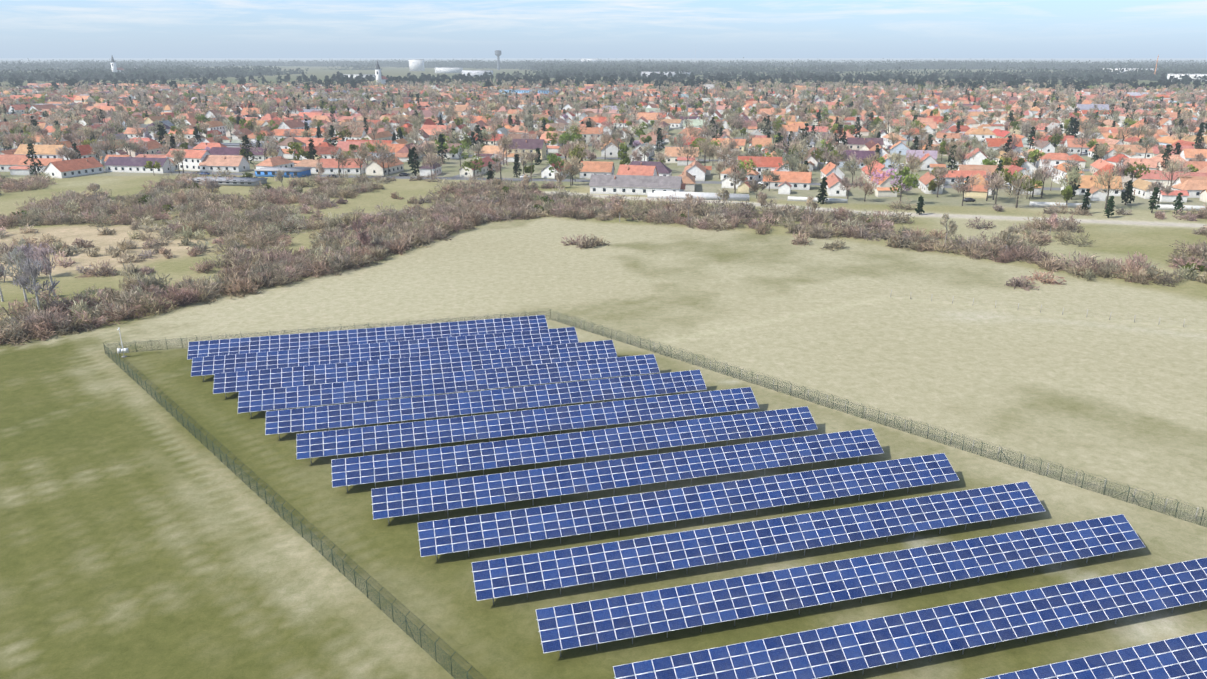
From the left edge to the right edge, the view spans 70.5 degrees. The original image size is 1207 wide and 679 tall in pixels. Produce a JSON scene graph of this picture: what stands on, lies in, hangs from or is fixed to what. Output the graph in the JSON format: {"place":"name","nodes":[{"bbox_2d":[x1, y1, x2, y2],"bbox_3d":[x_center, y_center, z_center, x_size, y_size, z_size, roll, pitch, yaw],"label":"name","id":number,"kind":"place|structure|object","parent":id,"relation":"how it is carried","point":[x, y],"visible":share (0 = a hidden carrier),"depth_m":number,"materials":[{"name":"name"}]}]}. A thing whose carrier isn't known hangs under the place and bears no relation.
{"place":"outdoors","nodes":[
{"label":"outdoors","id":0,"kind":"place"},
{"bbox_2d":[1,106,1124,191],"bbox_3d":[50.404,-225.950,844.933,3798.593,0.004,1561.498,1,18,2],"label":"windows","id":1,"kind":"structure","parent":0,"point":[457,177],"depth_m":380.87,"materials":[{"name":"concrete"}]},
{"bbox_2d":[0,58,1206,678],"bbox_3d":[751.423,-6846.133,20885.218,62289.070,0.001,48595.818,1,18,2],"label":"ground","id":2,"kind":"structure","parent":0,"point":[144,534],"depth_m":124.76,"materials":[{"name":"plant"}]},
{"bbox_2d":[117,328,129,357],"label":"camera pole","id":3,"kind":"object","parent":2,"relation":"on","point":[124,350],"visible":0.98,"depth_m":150.99,"materials":[{"name":"silver metal"}]},
{"bbox_2d":[15,127,1165,201],"bbox_3d":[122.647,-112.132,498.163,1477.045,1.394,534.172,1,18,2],"label":"parked cars","id":4,"kind":"object","parent":2,"relation":"on","point":[759,183],"visible":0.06,"depth_m":381.76,"materials":[{"name":"paint"}]},
{"bbox_2d":[20,84,1170,194],"bbox_3d":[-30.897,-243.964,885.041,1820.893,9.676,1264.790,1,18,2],"label":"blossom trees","id":5,"kind":"object","parent":2,"relation":"on","point":[148,135],"visible":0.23,"depth_m":446.62,"materials":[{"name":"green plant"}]},
{"bbox_2d":[0,108,1198,190],"bbox_3d":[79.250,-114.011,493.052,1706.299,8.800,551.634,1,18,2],"label":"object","id":6,"kind":"object","parent":2,"relation":"on","point":[590,143],"visible":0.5,"depth_m":436.87,"materials":[{"name":"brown wood"}]},
{"bbox_2d":[0,168,1206,345],"bbox_3d":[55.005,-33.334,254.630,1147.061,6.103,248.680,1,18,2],"label":"scrub bushes","id":7,"kind":"object","parent":2,"relation":"on","point":[330,251],"visible":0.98,"depth_m":253.77,"materials":[{"name":"brown plant"}]},
{"bbox_2d":[0,78,1206,309],"bbox_3d":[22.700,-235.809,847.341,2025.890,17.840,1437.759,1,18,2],"label":"bare trees","id":8,"kind":"object","parent":2,"relation":"on","point":[38,258],"visible":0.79,"depth_m":546.77,"materials":[{"name":"brown plant"}]},
{"bbox_2d":[0,82,1206,202],"bbox_3d":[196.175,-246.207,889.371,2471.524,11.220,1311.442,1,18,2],"label":"town houses","id":9,"kind":"structure","parent":2,"relation":"on","point":[55,165],"depth_m":497.39,"materials":[{"name":"tile"}]},
{"bbox_2d":[0,57,1206,217],"bbox_3d":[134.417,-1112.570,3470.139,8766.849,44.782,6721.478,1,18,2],"label":"conifer trees","id":10,"kind":"object","parent":2,"relation":"on","point":[164,72],"visible":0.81,"depth_m":1882.45,"materials":[{"name":"green plant"}]},
{"bbox_2d":[0,80,1206,204],"bbox_3d":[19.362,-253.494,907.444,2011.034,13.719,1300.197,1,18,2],"label":"green tree leaves","id":11,"kind":"object","parent":2,"relation":"on","point":[1066,192],"visible":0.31,"depth_m":495.23,"materials":[{"name":"green plant"}]},
{"bbox_2d":[12,172,1206,271],"bbox_3d":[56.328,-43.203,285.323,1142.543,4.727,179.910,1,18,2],"label":"green scrub shrubs","id":12,"kind":"object","parent":2,"relation":"on","point":[247,174],"visible":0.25,"depth_m":295.41,"materials":[{"name":"green plant"}]},
{"bbox_2d":[103,308,1206,678],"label":"security fence","id":13,"kind":"object","parent":2,"relation":"on","point":[587,328],"visible":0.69,"depth_m":115.97,"materials":[{"name":"grey metal"}]},
{"bbox_2d":[187,315,1206,678],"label":"solar panels","id":14,"kind":"object","parent":2,"relation":"on","point":[375,365],"visible":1,"depth_m":97.77,"materials":[{"name":"blue glass"}]},
{"bbox_2d":[569,290,1198,520],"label":"old fence posts","id":15,"kind":"object","parent":2,"relation":"on","point":[1076,476],"visible":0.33,"depth_m":134.38,"materials":[{"name":"wood"}]},
{"bbox_2d":[654,191,1206,210],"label":"yard walls","id":16,"kind":"structure","parent":2,"relation":"on","point":[1034,204],"depth_m":304.14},
{"bbox_2d":[0,0,1206,57],"label":"sky","id":17,"kind":"structure","parent":0,"point":[28,28],"materials":[{"name":"blue"}]},
{"bbox_2d":[551,192,1206,226],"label":"dirt road","id":18,"kind":"structure","parent":0,"point":[1078,220],"depth_m":285.08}
]}

